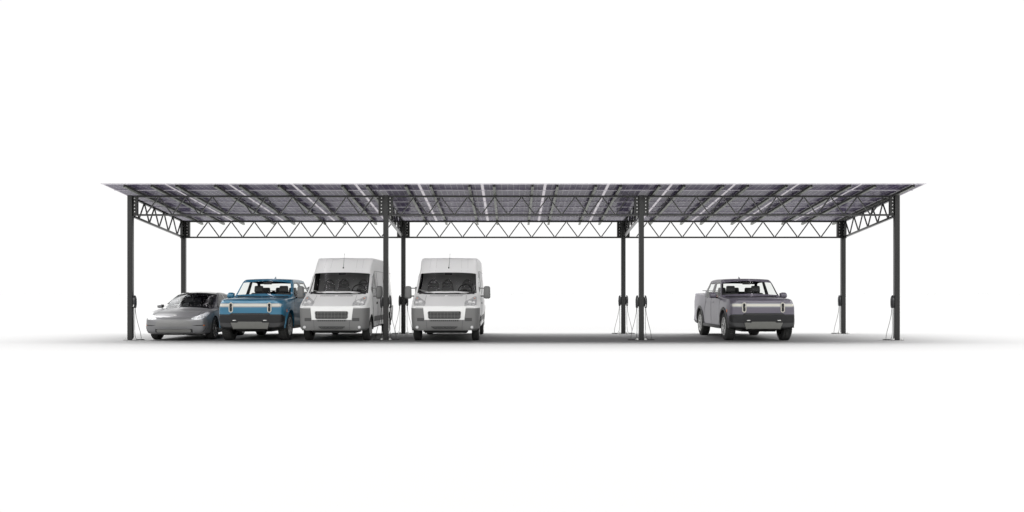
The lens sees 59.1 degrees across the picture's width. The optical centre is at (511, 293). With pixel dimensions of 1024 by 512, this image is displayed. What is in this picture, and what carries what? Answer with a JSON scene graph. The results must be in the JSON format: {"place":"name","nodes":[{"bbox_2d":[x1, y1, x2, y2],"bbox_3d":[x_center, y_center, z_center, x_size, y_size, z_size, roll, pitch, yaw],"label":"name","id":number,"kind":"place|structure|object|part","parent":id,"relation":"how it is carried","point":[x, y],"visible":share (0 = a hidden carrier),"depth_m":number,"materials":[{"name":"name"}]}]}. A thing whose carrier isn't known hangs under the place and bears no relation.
{"place":"outdoors","nodes":[
{"label":"outdoors","id":0,"kind":"place"},
{"bbox_2d":[0,294,1023,511],"bbox_3d":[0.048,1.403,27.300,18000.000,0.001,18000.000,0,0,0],"label":"ground","id":1,"kind":"structure","parent":0,"point":[548,403],"depth_m":10.68,"materials":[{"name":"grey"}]},
{"bbox_2d":[146,291,244,338],"bbox_3d":[-10.112,0.659,29.339,2.245,1.488,4.862,0,0,0],"label":"parked sedan","id":2,"kind":"object","parent":1,"relation":"on","point":[192,313],"visible":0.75,"depth_m":27.46,"materials":[{"name":"silver metal"}]},
{"bbox_3d":[-9.342,0.253,28.940,0.283,0.471,1.060,0,0,0],"label":"side window","id":3,"kind":"part","parent":2,"relation":"part of","materials":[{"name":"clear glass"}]},
{"bbox_2d":[219,277,307,339],"bbox_3d":[-7.722,0.418,29.383,2.441,1.970,5.644,0,0,0],"label":"pickup truck","id":4,"kind":"object","parent":1,"relation":"on","point":[261,310],"visible":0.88,"depth_m":26.76,"materials":[{"name":"blue paint"}]},
{"bbox_2d":[297,254,392,339],"bbox_3d":[-5.262,0.073,29.358,2.622,2.661,6.174,0,0,0],"label":"delivery van","id":5,"kind":"object","parent":1,"relation":"on","point":[344,296],"visible":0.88,"depth_m":27.36,"materials":[{"name":"white paint"}]},
{"bbox_2d":[405,258,489,339],"bbox_3d":[-1.972,0.073,29.358,2.622,2.661,6.174,0,0,0],"label":"delivery van","id":6,"kind":"object","parent":1,"relation":"on","point":[451,295],"visible":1,"depth_m":27.24,"materials":[{"name":"white paint"}]},
{"bbox_2d":[102,183,924,339],"bbox_3d":[0.048,-0.899,29.452,23.918,4.604,6.622,0,0,0],"label":"solar carport","id":7,"kind":"object","parent":1,"relation":"on","point":[402,206],"visible":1,"depth_m":27.73,"materials":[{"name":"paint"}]},
{"bbox_2d":[132,295,144,339],"bbox_3d":[-11.317,0.720,27.392,0.335,1.355,0.219,0,0,0],"label":"ev charger","id":8,"kind":"object","parent":7,"relation":"attached to","point":[134,301],"visible":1,"depth_m":27.32,"materials":[{"name":"grey"}]},
{"bbox_2d":[373,295,382,339],"bbox_3d":[-4.067,0.720,27.392,0.335,1.355,0.219,0,0,0],"label":"ev charger","id":9,"kind":"object","parent":7,"relation":"attached to","point":[381,302],"visible":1,"depth_m":27.32,"materials":[{"name":"grey"}]},
{"bbox_2d":[388,295,399,339],"bbox_3d":[-3.577,0.720,27.392,0.335,1.355,0.219,0,0,0],"label":"ev charger","id":10,"kind":"object","parent":7,"relation":"attached to","point":[389,302],"visible":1,"depth_m":27.32,"materials":[{"name":"grey"}]},
{"bbox_2d":[392,295,400,333],"bbox_3d":[-4.067,0.720,31.817,0.335,1.355,0.219,0,0,0],"label":"ev charger","id":11,"kind":"object","parent":7,"relation":"attached to","point":[399,301],"visible":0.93,"depth_m":31.75,"materials":[{"name":"grey"}]},
{"bbox_2d":[405,298,412,333],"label":"ev charger","id":12,"kind":"object","parent":7,"relation":"attached to","point":[406,302],"visible":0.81,"depth_m":31.75,"materials":[{"name":"grey"}]},
{"bbox_2d":[612,295,620,333],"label":"ev charger","id":13,"kind":"object","parent":7,"relation":"attached to","point":[619,300],"visible":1,"depth_m":31.78,"materials":[{"name":"grey"}]},
{"bbox_2d":[626,295,634,333],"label":"ev charger","id":14,"kind":"object","parent":7,"relation":"attached to","point":[627,310],"visible":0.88,"depth_m":31.73,"materials":[{"name":"grey"}]},
{"bbox_2d":[628,295,638,339],"bbox_3d":[3.673,0.720,27.392,0.335,1.355,0.219,0,0,0],"label":"ev charger","id":15,"kind":"object","parent":7,"relation":"attached to","point":[637,302],"visible":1,"depth_m":27.32,"materials":[{"name":"grey"}]},
{"bbox_2d":[644,295,654,339],"bbox_3d":[4.163,0.720,27.392,0.335,1.355,0.219,0,0,0],"label":"ev charger","id":16,"kind":"object","parent":7,"relation":"attached to","point":[645,302],"visible":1,"depth_m":27.36,"materials":[{"name":"grey"}]},
{"bbox_2d":[831,295,840,333],"bbox_3d":[11.413,0.720,31.817,0.335,1.355,0.219,0,0,0],"label":"ev charger","id":17,"kind":"object","parent":7,"relation":"attached to","point":[839,300],"visible":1,"depth_m":31.77,"materials":[{"name":"grey"}]},
{"bbox_2d":[883,295,894,339],"bbox_3d":[11.413,0.720,27.392,0.335,1.355,0.219,0,0,0],"label":"ev charger","id":18,"kind":"object","parent":7,"relation":"attached to","point":[892,301],"visible":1,"depth_m":27.35,"materials":[{"name":"grey"}]},
{"bbox_2d":[694,277,794,339],"bbox_3d":[7.408,0.418,29.363,2.441,1.970,5.644,0,0,0],"label":"pickup truck","id":19,"kind":"object","parent":1,"relation":"on","point":[729,311],"visible":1,"depth_m":27.08,"materials":[{"name":"grey paint"}]},
{"bbox_2d":[0,0,1023,293],"label":"sky","id":20,"kind":"structure","parent":0,"point":[93,93],"materials":[{"name":"white"}]}
]}

